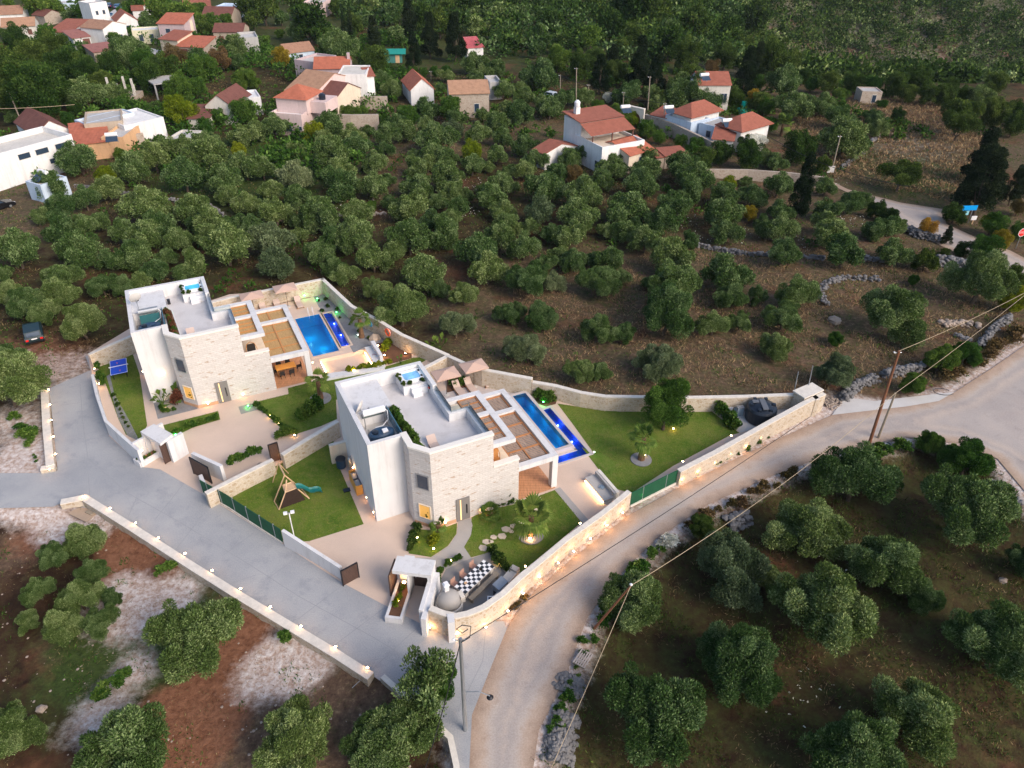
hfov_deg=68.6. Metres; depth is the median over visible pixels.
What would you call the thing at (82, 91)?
olive tree
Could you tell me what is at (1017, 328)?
garden shrub
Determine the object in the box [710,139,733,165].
broadleaf tree
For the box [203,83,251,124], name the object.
village house
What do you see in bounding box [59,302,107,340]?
olive tree
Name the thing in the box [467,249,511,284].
olive tree
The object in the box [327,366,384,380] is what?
white ledge
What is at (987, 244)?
leafy tree
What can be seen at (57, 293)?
olive tree
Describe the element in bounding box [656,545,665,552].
garden shrub
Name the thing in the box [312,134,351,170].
olive tree
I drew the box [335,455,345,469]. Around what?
waste bin
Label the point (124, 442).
boundary wall
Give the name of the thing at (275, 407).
lawn
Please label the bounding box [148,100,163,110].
olive tree
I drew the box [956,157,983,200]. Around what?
pine tree
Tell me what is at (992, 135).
pine tree
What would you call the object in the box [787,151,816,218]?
pine tree
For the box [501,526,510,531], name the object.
stepping stone
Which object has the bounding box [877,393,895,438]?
utility pole
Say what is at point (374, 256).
olive tree
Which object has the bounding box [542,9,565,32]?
broadleaf tree
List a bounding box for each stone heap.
[540,708,581,767]
[551,670,586,699]
[722,509,753,532]
[824,397,841,410]
[936,254,966,267]
[937,318,981,328]
[990,478,1023,504]
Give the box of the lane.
[0,355,506,767]
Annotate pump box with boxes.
[735,405,744,415]
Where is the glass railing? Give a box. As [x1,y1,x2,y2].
[138,322,161,329]
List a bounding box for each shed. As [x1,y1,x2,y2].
[384,49,405,62]
[790,383,823,407]
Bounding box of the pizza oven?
[435,581,464,612]
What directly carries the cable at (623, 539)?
attached to the street pole at (464, 709)
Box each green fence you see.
[199,480,283,542]
[630,470,677,506]
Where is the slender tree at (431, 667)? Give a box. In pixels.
[391,644,456,719]
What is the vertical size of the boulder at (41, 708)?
0.413 m
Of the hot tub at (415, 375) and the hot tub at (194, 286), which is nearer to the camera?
the hot tub at (415, 375)
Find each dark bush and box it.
[689,513,714,539]
[864,199,887,218]
[880,207,899,218]
[910,247,940,271]
[935,248,950,255]
[941,201,967,224]
[953,241,970,256]
[1008,262,1023,285]
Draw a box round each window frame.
[174,358,186,372]
[182,385,194,399]
[415,473,429,490]
[418,503,431,519]
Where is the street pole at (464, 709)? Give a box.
[452,625,493,731]
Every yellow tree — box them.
[270,45,290,69]
[744,205,757,220]
[745,89,758,100]
[918,217,939,233]
[992,229,1014,250]
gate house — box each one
[131,423,188,467]
[385,555,440,636]
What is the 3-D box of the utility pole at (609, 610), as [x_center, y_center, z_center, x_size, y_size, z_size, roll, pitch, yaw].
[6.403,14.431,48.367,2.234,5.603,0.188,13,37,17]
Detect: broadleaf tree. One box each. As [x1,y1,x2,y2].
[0,20,29,50]
[0,44,36,80]
[0,77,24,114]
[2,59,62,117]
[11,38,46,66]
[34,28,72,65]
[43,45,84,80]
[44,69,74,109]
[61,51,93,78]
[65,99,83,117]
[67,56,98,80]
[86,69,112,85]
[95,48,124,76]
[129,60,160,92]
[148,51,179,85]
[196,18,213,35]
[232,0,251,17]
[243,7,263,30]
[248,0,279,25]
[285,0,303,15]
[290,0,331,45]
[327,0,342,12]
[343,11,363,36]
[359,44,389,73]
[411,1,433,29]
[431,6,448,38]
[437,0,458,13]
[455,0,489,13]
[512,26,523,39]
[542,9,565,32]
[568,48,589,78]
[585,0,605,20]
[586,46,605,67]
[597,7,625,42]
[606,59,628,84]
[609,0,647,21]
[609,36,628,56]
[621,19,649,46]
[641,0,674,22]
[655,24,683,61]
[671,34,702,68]
[678,63,702,74]
[680,2,713,36]
[691,145,716,167]
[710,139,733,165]
[712,41,737,69]
[719,11,745,37]
[728,85,744,109]
[736,32,754,55]
[736,138,764,169]
[737,134,749,144]
[739,0,771,33]
[744,91,770,115]
[757,34,795,74]
[782,129,819,165]
[786,48,804,69]
[796,67,812,85]
[815,154,832,173]
[817,70,840,92]
[843,71,866,92]
[884,70,910,96]
[890,106,907,121]
[897,84,920,102]
[906,64,934,94]
[918,81,940,104]
[934,83,960,105]
[955,84,973,100]
[979,95,1015,127]
[984,71,1009,94]
[1000,110,1023,136]
[1010,98,1023,120]
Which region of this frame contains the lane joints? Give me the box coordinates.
[58,387,485,707]
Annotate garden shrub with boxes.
[5,411,21,420]
[11,422,28,429]
[13,427,29,438]
[18,425,38,435]
[21,429,39,439]
[23,438,33,446]
[89,689,111,702]
[90,678,111,702]
[93,361,100,367]
[95,371,105,380]
[100,379,106,384]
[106,675,124,689]
[113,665,134,677]
[153,564,168,576]
[162,559,177,571]
[169,388,182,404]
[183,420,191,428]
[189,419,197,426]
[197,417,203,423]
[212,412,218,419]
[225,456,233,465]
[227,454,236,463]
[233,452,244,461]
[245,446,254,454]
[252,400,260,406]
[256,446,262,453]
[273,417,280,422]
[273,430,282,439]
[276,629,290,644]
[278,425,291,435]
[291,427,297,434]
[294,407,303,419]
[300,409,307,419]
[301,397,317,416]
[311,393,323,407]
[317,401,324,410]
[345,365,353,371]
[359,363,366,367]
[380,344,388,351]
[390,406,400,413]
[391,599,398,606]
[395,411,403,420]
[396,415,403,423]
[398,419,404,427]
[403,423,413,432]
[406,533,417,544]
[407,530,416,540]
[407,542,413,548]
[408,430,418,438]
[410,521,422,531]
[427,532,439,543]
[445,558,452,565]
[448,378,456,385]
[458,377,464,385]
[486,543,497,554]
[490,550,504,562]
[494,555,505,565]
[499,557,507,566]
[510,605,518,610]
[520,595,527,600]
[534,389,542,398]
[535,387,540,396]
[539,389,549,401]
[544,390,550,402]
[545,724,553,733]
[548,389,556,402]
[551,714,565,727]
[552,701,567,710]
[560,685,576,703]
[575,635,589,643]
[578,648,589,657]
[589,633,600,644]
[596,612,614,627]
[624,565,640,573]
[627,559,640,573]
[639,558,651,573]
[646,545,658,560]
[656,535,672,547]
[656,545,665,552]
[660,532,676,547]
[663,533,679,545]
[682,520,693,527]
[698,506,715,518]
[714,400,727,415]
[714,505,722,511]
[716,405,729,412]
[722,410,738,422]
[723,412,742,428]
[724,413,733,425]
[726,497,737,507]
[729,420,739,429]
[735,495,750,509]
[746,487,755,493]
[753,485,765,494]
[757,479,770,489]
[772,482,781,489]
[779,471,793,479]
[787,465,797,476]
[873,442,885,448]
[874,446,887,457]
[884,444,894,454]
[892,436,912,449]
[895,442,914,451]
[914,437,924,449]
[937,444,953,451]
[938,368,956,380]
[952,367,961,377]
[953,363,968,375]
[978,356,988,366]
[984,338,1002,351]
[984,349,998,358]
[991,336,1008,347]
[1003,335,1013,343]
[1005,325,1023,334]
[1009,331,1023,342]
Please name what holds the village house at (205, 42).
on the ground at (270, 658)
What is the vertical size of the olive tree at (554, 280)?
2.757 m
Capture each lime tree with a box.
[92,165,116,180]
[162,93,200,123]
[230,141,246,154]
[301,120,323,141]
[461,138,481,158]
[626,111,638,125]
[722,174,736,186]
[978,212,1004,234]
[997,285,1023,312]
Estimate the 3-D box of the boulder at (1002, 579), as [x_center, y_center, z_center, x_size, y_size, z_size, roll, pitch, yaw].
[35.699,14.244,54.589,0.548,0.419,0.639,23,41,28]
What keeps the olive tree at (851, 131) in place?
on the ground at (270, 658)
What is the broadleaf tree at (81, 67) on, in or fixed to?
on the ground at (270, 658)
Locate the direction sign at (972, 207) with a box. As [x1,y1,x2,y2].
[963,205,977,222]
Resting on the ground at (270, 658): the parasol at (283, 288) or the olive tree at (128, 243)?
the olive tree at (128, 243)
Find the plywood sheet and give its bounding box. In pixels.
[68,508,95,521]
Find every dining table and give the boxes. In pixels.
[275,361,296,376]
[454,560,494,599]
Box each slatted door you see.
[159,442,170,463]
[414,576,426,586]
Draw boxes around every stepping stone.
[479,545,486,550]
[482,539,489,544]
[498,533,505,538]
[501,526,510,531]
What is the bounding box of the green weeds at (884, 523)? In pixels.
[533,447,1023,767]
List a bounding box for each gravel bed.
[107,374,137,439]
[154,399,197,418]
[239,404,256,413]
[313,294,383,352]
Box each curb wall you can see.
[40,464,56,472]
[41,388,55,466]
[60,494,373,686]
[380,674,459,767]
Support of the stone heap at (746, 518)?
on the ground at (270, 658)
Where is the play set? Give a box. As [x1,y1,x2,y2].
[272,462,322,509]
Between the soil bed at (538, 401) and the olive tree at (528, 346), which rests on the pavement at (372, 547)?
the soil bed at (538, 401)
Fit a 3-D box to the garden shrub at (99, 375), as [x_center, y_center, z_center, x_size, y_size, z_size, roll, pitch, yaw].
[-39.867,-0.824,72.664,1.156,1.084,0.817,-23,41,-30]
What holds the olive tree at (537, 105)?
on the ground at (270, 658)
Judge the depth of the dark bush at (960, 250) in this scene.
97.30 m
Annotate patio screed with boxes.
[440,552,505,610]
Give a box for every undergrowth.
[0,21,424,179]
[0,75,846,293]
[415,54,987,139]
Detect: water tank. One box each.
[368,426,394,441]
[745,397,777,425]
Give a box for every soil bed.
[377,342,411,364]
[447,377,475,391]
[533,396,555,406]
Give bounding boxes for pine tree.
[366,15,381,43]
[368,28,382,46]
[401,0,418,37]
[405,31,421,67]
[419,11,442,58]
[444,11,467,61]
[588,53,610,94]
[603,43,620,76]
[624,34,650,85]
[645,52,666,89]
[734,44,758,93]
[752,40,765,77]
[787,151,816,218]
[939,225,953,244]
[949,143,1009,215]
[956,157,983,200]
[959,126,1001,176]
[998,164,1023,205]
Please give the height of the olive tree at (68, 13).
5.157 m
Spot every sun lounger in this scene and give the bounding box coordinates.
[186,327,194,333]
[258,302,266,308]
[273,299,280,305]
[293,295,303,307]
[426,434,439,447]
[451,379,465,395]
[463,376,476,391]
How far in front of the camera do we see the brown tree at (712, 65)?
173.90 m
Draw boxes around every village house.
[0,5,29,17]
[0,16,38,37]
[0,126,73,190]
[13,107,68,132]
[25,169,71,202]
[31,9,62,24]
[53,18,88,35]
[60,0,76,8]
[62,28,90,49]
[68,122,112,159]
[74,109,133,123]
[78,0,110,20]
[79,19,127,42]
[82,41,108,62]
[84,109,122,130]
[101,125,139,157]
[111,8,138,34]
[118,108,167,141]
[130,5,143,18]
[131,26,159,43]
[156,12,196,36]
[158,29,192,50]
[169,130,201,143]
[176,35,216,53]
[182,0,210,19]
[186,104,215,127]
[189,19,193,30]
[202,6,241,22]
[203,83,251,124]
[212,23,248,44]
[217,3,242,17]
[237,31,260,54]
[247,89,263,114]
[270,84,337,135]
[278,41,314,58]
[284,69,345,90]
[294,53,335,76]
[304,0,331,16]
[313,52,351,72]
[322,80,360,113]
[338,65,369,95]
[361,67,375,95]
[401,69,434,105]
[446,79,489,117]
[463,36,483,56]
[484,75,501,99]
[531,138,577,169]
[563,100,644,169]
[606,135,654,166]
[650,105,675,119]
[654,151,664,169]
[655,145,687,168]
[665,113,709,133]
[673,99,723,121]
[687,71,731,112]
[698,117,724,140]
[711,126,736,146]
[715,111,773,151]
[854,87,882,103]
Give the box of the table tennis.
[109,358,127,379]
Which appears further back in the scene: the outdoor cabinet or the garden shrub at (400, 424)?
the outdoor cabinet
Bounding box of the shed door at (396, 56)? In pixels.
[395,55,399,62]
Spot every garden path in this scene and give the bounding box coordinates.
[421,518,471,568]
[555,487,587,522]
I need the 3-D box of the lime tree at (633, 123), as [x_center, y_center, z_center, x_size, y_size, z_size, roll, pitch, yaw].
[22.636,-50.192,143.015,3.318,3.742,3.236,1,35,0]
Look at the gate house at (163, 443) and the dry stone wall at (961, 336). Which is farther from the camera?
the dry stone wall at (961, 336)
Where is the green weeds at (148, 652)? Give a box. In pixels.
[0,506,437,767]
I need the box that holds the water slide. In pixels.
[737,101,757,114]
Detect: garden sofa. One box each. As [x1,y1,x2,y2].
[365,341,385,366]
[585,469,618,503]
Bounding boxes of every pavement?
[88,294,430,492]
[220,378,749,632]
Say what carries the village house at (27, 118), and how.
on the ground at (270, 658)
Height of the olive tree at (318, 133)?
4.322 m
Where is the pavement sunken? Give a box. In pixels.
[320,349,371,372]
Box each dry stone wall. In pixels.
[74,184,226,216]
[339,211,386,216]
[697,242,825,260]
[818,274,881,305]
[838,373,881,401]
[839,134,880,168]
[864,254,884,262]
[879,361,926,378]
[902,223,940,242]
[953,332,972,341]
[977,312,1013,345]
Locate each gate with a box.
[189,457,212,483]
[267,442,280,461]
[340,562,359,585]
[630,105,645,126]
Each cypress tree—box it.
[339,3,347,33]
[347,1,354,39]
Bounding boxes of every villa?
[125,276,312,407]
[335,361,557,526]
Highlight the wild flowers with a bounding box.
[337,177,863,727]
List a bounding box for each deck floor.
[272,356,306,387]
[518,466,554,499]
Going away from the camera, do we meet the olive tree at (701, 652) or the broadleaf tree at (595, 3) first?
the olive tree at (701, 652)
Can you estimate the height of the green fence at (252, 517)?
1.830 m
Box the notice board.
[827,166,834,172]
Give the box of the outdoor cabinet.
[348,469,362,495]
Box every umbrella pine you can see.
[876,158,922,191]
[939,97,986,135]
[941,109,982,141]
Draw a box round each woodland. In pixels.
[276,0,810,67]
[636,0,1023,83]
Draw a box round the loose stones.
[1,386,1022,767]
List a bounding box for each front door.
[214,380,230,402]
[456,496,469,521]
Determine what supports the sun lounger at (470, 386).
on the paved terrace at (482, 390)
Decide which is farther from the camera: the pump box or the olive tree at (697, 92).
the olive tree at (697, 92)
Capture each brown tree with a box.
[161,43,187,67]
[207,45,231,71]
[566,164,582,181]
[705,59,720,70]
[1009,198,1023,215]
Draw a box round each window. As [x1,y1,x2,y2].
[17,151,30,160]
[34,146,48,155]
[49,158,55,163]
[54,141,67,149]
[474,103,478,111]
[705,130,710,137]
[723,93,727,102]
[870,95,876,102]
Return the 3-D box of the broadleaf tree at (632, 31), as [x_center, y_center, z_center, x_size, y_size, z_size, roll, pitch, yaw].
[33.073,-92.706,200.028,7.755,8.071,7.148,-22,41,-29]
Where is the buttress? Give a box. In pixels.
[447,613,455,642]
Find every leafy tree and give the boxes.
[1,0,14,4]
[20,0,57,10]
[33,24,57,38]
[48,0,67,11]
[59,111,75,126]
[70,0,83,18]
[105,32,117,42]
[111,96,128,109]
[116,6,127,11]
[119,1,131,13]
[124,0,144,10]
[127,99,139,108]
[129,47,155,66]
[143,0,169,20]
[162,70,193,101]
[166,0,207,26]
[182,54,217,80]
[187,76,207,98]
[192,2,206,16]
[195,116,214,132]
[205,12,220,23]
[210,108,228,125]
[218,12,232,22]
[228,97,260,122]
[230,67,256,88]
[247,77,261,88]
[262,35,269,41]
[274,29,285,38]
[340,104,355,113]
[353,105,367,113]
[379,113,386,123]
[395,105,420,124]
[398,67,406,77]
[409,66,418,71]
[419,67,429,77]
[429,66,437,76]
[437,95,460,120]
[441,65,451,70]
[547,43,572,72]
[558,0,579,16]
[579,25,601,48]
[591,99,604,105]
[610,102,620,112]
[619,109,636,122]
[637,118,653,135]
[640,123,655,138]
[640,377,693,430]
[652,130,665,143]
[673,134,687,146]
[684,141,697,154]
[689,136,704,148]
[752,73,765,88]
[755,96,775,116]
[764,116,776,130]
[774,112,794,135]
[863,74,883,88]
[964,233,1006,254]
[982,211,1011,235]
[1009,220,1023,241]
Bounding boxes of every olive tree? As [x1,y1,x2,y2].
[0,226,40,268]
[0,265,14,281]
[0,279,22,305]
[0,343,27,354]
[0,349,52,406]
[0,699,48,759]
[3,111,17,125]
[5,286,45,318]
[14,608,39,636]
[18,576,56,607]
[26,302,53,325]
[29,206,49,224]
[32,169,68,198]
[33,276,82,314]
[35,539,72,571]
[39,208,72,241]
[39,264,84,282]
[41,608,84,646]
[43,191,75,216]
[51,229,104,268]
[53,139,97,176]
[53,578,107,613]
[59,6,80,19]
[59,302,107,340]
[62,522,107,559]
[64,75,107,106]
[66,213,98,233]
[68,78,76,89]
[70,700,171,767]
[71,184,100,210]
[72,559,110,587]
[77,41,86,54]
[78,602,120,641]
[84,273,117,297]
[88,174,124,200]
[91,212,111,230]
[94,247,121,270]
[98,35,135,72]
[98,81,131,105]
[101,586,122,605]
[107,217,133,242]
[109,34,122,41]
[109,150,151,182]
[109,274,135,296]
[113,184,173,219]
[114,239,147,260]
[115,240,152,272]
[121,219,162,248]
[126,35,150,51]
[129,271,152,287]
[137,10,156,26]
[138,139,171,172]
[139,258,169,280]
[141,596,244,686]
[142,209,177,243]
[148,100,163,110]
[152,247,179,265]
[156,133,192,155]
[159,154,207,192]
[162,226,193,249]
[162,227,194,251]
[169,192,210,223]
[170,263,194,279]
[177,245,205,276]
[180,135,230,171]
[183,212,199,231]
[187,47,203,57]
[190,129,222,146]
[192,204,225,228]
[192,223,219,247]
[199,222,253,265]
[205,162,243,191]
[213,184,238,205]
[221,33,247,56]
[224,212,244,229]
[226,120,261,147]
[227,150,261,180]
[229,190,260,213]
[231,53,245,68]
[240,213,264,231]
[245,221,296,251]
[251,693,332,767]
[252,154,276,180]
[256,126,272,141]
[256,179,284,198]
[256,245,294,280]
[257,195,297,226]
[260,111,289,138]
[273,158,314,187]
[274,10,289,25]
[282,183,311,210]
[284,20,305,41]
[286,141,306,158]
[289,202,309,229]
[290,226,309,242]
[300,195,340,234]
[301,239,335,263]
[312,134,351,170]
[313,109,344,134]
[313,128,332,142]
[316,31,330,53]
[318,164,358,202]
[318,225,341,248]
[319,27,359,60]
[319,254,346,277]
[320,222,335,234]
[325,156,357,178]
[327,263,361,287]
[332,214,374,255]
[338,122,367,139]
[338,705,418,767]
[340,198,374,222]
[342,131,373,157]
[352,0,378,10]
[355,9,373,30]
[355,241,394,272]
[356,170,388,200]
[357,52,366,64]
[359,124,374,137]
[361,149,388,174]
[361,276,392,298]
[361,695,444,767]
[372,121,402,143]
[373,283,429,326]
[374,69,392,87]
[374,141,395,155]
[379,0,400,11]
[379,77,401,96]
[380,2,400,25]
[380,173,396,187]
[380,194,398,209]
[382,241,404,262]
[383,217,431,254]
[385,113,407,128]
[387,24,404,44]
[387,189,428,221]
[393,32,404,43]
[394,119,416,141]
[398,173,433,196]
[401,252,446,291]
[403,153,426,176]
[408,148,421,156]
[411,120,460,147]
[415,96,441,119]
[416,115,431,130]
[417,140,442,158]
[417,207,437,230]
[420,154,437,172]
[425,212,458,250]
[427,193,448,209]
[430,278,451,297]
[431,159,465,192]
[434,82,446,94]
[435,68,455,81]
[436,146,459,165]
[438,181,461,200]
[438,311,477,337]
[441,118,464,136]
[442,209,462,223]
[445,195,469,214]
[446,107,467,124]
[448,281,479,305]
[452,231,497,264]
[459,50,489,73]
[460,153,486,175]
[460,187,474,199]
[464,14,490,39]
[464,121,493,145]
[466,5,485,20]
[466,70,483,79]
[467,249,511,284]
[472,62,494,78]
[474,107,490,123]
[474,181,507,207]
[481,1,509,27]
[482,160,496,172]
[483,110,510,133]
[484,221,516,251]
[485,58,505,75]
[487,143,507,165]
[487,170,519,193]
[488,199,517,219]
[491,79,514,99]
[491,125,511,145]
[491,211,519,235]
[491,302,519,324]
[495,164,514,176]
[497,100,511,112]
[499,24,513,40]
[502,333,546,365]
[504,259,548,296]
[505,230,541,260]
[506,99,534,125]
[508,3,530,26]
[510,133,540,155]
[510,220,523,235]
[511,159,536,180]
[511,183,520,193]
[512,86,534,103]
[512,301,527,317]
[513,81,529,91]
[518,57,559,90]
[520,217,541,235]
[522,148,550,167]
[523,21,552,42]
[523,170,565,201]
[523,194,555,223]
[524,299,558,332]
[527,38,546,58]
[532,94,548,103]
[535,99,543,113]
[535,254,557,268]
[538,223,562,244]
[539,95,564,119]
[542,269,567,291]
[544,163,567,181]
[546,31,566,49]
[546,246,567,263]
[551,88,579,107]
[551,223,587,249]
[556,195,600,230]
[557,147,581,168]
[558,247,588,273]
[561,359,594,383]
[562,173,603,207]
[574,265,621,297]
[575,145,586,160]
[577,87,594,105]
[579,313,619,343]
[586,251,601,267]
[588,362,613,381]
[589,167,614,191]
[594,246,623,269]
[595,153,627,178]
[596,221,613,238]
[597,569,662,634]
[602,659,707,767]
[606,190,651,221]
[609,220,634,243]
[610,79,641,104]
[615,321,636,344]
[617,269,632,282]
[622,165,659,196]
[625,224,661,252]
[627,156,661,177]
[628,216,644,228]
[631,343,684,383]
[637,144,659,159]
[640,276,652,287]
[641,282,695,340]
[642,84,661,98]
[643,203,682,235]
[646,258,702,298]
[647,94,666,108]
[649,236,695,273]
[656,16,680,33]
[657,189,693,216]
[662,77,693,107]
[665,150,699,179]
[666,71,689,88]
[673,175,702,206]
[674,160,716,190]
[679,69,718,102]
[683,229,699,249]
[695,309,731,335]
[695,631,727,674]
[696,527,771,612]
[697,252,756,287]
[701,620,783,708]
[702,39,714,47]
[703,197,746,225]
[707,219,746,245]
[708,91,729,106]
[708,180,739,205]
[712,0,744,18]
[712,283,749,307]
[729,310,751,331]
[736,183,768,208]
[737,176,752,186]
[747,284,768,306]
[752,213,768,225]
[753,564,782,594]
[754,221,771,238]
[758,148,772,166]
[759,332,793,362]
[760,211,801,239]
[760,299,802,332]
[761,497,853,561]
[762,170,794,197]
[764,61,803,96]
[765,152,790,170]
[766,198,797,218]
[767,236,803,265]
[767,560,879,656]
[770,95,781,109]
[774,273,822,304]
[776,90,815,120]
[798,709,908,767]
[806,92,838,115]
[808,440,905,504]
[810,210,840,225]
[812,196,845,215]
[812,219,851,248]
[812,351,856,388]
[815,176,837,195]
[817,114,870,160]
[824,104,856,122]
[825,231,864,269]
[835,190,866,214]
[844,534,929,594]
[858,134,873,146]
[858,283,928,351]
[860,215,900,242]
[862,108,880,118]
[863,192,875,208]
[865,111,890,124]
[866,117,892,136]
[871,673,962,766]
[874,237,916,266]
[890,217,907,235]
[906,577,947,616]
[919,463,1022,551]
[936,249,1021,304]
[940,598,1023,693]
[967,84,997,102]
[1003,543,1023,579]
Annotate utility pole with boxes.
[574,68,576,99]
[593,583,632,629]
[647,76,650,109]
[833,135,841,165]
[867,350,901,444]
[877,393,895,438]
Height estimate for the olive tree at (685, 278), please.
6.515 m
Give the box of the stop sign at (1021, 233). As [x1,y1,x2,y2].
[1015,228,1023,248]
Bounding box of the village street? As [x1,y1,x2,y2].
[110,9,160,53]
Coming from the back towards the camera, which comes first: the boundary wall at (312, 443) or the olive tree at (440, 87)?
the olive tree at (440, 87)
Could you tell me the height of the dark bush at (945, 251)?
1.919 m
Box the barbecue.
[492,576,507,594]
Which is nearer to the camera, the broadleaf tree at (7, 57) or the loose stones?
the loose stones
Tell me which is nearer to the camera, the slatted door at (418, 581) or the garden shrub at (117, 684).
the garden shrub at (117, 684)
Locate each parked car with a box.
[0,199,15,208]
[22,322,44,344]
[541,90,556,95]
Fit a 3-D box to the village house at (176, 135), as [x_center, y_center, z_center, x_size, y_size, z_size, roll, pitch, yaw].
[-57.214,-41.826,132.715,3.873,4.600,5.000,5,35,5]
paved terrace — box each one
[440,385,513,398]
[719,409,787,432]
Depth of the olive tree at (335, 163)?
115.42 m
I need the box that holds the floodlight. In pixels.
[283,510,294,535]
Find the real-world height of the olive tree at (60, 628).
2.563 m
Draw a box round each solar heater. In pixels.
[104,132,118,142]
[137,306,161,324]
[362,405,388,432]
[620,104,631,113]
[663,105,674,113]
[699,73,710,80]
[721,118,731,126]
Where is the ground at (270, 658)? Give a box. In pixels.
[0,0,1023,767]
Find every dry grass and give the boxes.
[1,527,445,765]
[511,245,1023,398]
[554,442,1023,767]
[789,98,983,201]
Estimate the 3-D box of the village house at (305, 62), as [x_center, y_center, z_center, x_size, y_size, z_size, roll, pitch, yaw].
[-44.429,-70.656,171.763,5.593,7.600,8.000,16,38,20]
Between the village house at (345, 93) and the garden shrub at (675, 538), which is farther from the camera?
the village house at (345, 93)
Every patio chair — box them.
[450,576,458,589]
[459,568,466,579]
[469,559,476,570]
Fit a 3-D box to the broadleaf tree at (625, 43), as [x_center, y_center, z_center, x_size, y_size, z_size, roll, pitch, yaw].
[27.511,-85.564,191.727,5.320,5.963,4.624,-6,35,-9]
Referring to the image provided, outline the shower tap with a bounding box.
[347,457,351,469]
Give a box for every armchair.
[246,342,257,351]
[493,448,500,460]
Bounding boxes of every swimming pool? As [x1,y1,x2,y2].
[293,312,342,358]
[321,311,352,347]
[510,391,573,453]
[542,405,593,465]
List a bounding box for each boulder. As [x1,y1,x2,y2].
[35,704,47,712]
[369,333,380,341]
[828,315,841,325]
[999,577,1007,583]
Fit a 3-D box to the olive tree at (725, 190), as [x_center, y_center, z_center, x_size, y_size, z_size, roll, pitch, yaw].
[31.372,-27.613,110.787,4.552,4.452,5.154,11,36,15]
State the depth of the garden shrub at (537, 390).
70.71 m
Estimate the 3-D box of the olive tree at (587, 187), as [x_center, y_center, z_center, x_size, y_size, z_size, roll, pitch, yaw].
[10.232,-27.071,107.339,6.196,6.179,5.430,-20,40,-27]
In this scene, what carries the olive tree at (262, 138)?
on the ground at (270, 658)
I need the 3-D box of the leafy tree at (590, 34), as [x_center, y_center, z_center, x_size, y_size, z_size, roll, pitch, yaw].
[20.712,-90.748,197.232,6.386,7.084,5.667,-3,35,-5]
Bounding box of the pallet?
[573,649,592,668]
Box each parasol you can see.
[239,290,263,305]
[272,282,296,307]
[430,366,460,395]
[458,358,488,386]
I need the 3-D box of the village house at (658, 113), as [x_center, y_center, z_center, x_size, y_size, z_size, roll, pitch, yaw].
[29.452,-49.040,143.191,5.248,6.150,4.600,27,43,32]
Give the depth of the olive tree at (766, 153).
125.51 m
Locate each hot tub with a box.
[182,281,202,292]
[399,368,424,383]
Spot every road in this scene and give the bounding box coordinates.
[469,346,1023,767]
[833,182,1023,272]
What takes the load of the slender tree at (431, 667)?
on the ground at (270, 658)
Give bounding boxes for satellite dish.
[129,293,140,308]
[356,401,368,412]
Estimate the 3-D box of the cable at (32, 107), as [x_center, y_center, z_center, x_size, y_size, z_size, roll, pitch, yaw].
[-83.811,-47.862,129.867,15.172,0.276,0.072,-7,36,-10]
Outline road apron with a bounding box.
[832,392,953,414]
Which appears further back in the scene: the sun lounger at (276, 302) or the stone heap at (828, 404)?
the sun lounger at (276, 302)
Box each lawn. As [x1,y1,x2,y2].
[98,355,146,438]
[163,411,219,433]
[233,441,362,541]
[258,357,424,433]
[409,523,456,556]
[464,490,580,572]
[558,404,738,492]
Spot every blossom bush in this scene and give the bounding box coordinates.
[602,92,611,102]
[743,133,768,149]
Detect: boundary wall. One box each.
[88,335,136,367]
[91,374,145,465]
[136,133,144,148]
[191,452,226,480]
[198,474,204,481]
[205,458,276,507]
[212,278,323,308]
[281,420,340,468]
[281,529,341,578]
[321,278,449,361]
[329,440,347,463]
[336,114,378,129]
[360,96,387,109]
[424,355,446,377]
[428,490,630,637]
[447,355,532,395]
[532,380,793,411]
[644,114,713,147]
[676,392,825,485]
[707,169,823,187]
[811,395,819,416]
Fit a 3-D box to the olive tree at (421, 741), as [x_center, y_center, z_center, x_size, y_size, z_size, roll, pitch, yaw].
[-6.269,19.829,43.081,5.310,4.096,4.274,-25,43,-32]
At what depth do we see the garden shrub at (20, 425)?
66.55 m
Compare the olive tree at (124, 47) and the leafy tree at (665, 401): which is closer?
the leafy tree at (665, 401)
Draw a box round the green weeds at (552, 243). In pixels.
[0,67,1023,388]
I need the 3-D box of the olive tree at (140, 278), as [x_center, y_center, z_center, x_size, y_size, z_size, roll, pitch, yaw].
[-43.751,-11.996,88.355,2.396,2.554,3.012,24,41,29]
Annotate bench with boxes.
[468,571,498,602]
[503,565,519,583]
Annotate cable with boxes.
[0,104,74,108]
[425,646,459,767]
[462,417,808,640]
[551,586,630,767]
[561,75,665,103]
[634,394,893,583]
[768,136,916,187]
[896,297,1021,392]
[900,293,1023,350]
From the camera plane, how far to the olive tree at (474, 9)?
225.91 m
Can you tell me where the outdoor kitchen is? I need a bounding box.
[487,585,506,600]
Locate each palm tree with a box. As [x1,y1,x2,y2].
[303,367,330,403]
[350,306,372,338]
[428,515,447,533]
[480,501,501,522]
[511,491,554,544]
[627,422,657,466]
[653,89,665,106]
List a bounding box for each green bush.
[112,147,126,157]
[366,200,376,209]
[420,661,457,700]
[804,77,817,91]
[828,331,844,346]
[831,87,851,100]
[833,100,850,107]
[875,99,888,107]
[898,372,927,393]
[907,274,919,285]
[921,430,945,453]
[922,343,962,371]
[936,436,996,476]
[953,341,983,366]
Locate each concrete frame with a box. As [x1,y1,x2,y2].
[105,76,143,99]
[148,75,170,99]
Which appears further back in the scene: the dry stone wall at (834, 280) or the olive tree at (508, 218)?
the olive tree at (508, 218)
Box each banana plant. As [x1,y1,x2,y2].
[150,389,169,403]
[157,381,181,406]
[425,335,443,347]
[432,332,447,348]
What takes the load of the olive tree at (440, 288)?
on the ground at (270, 658)

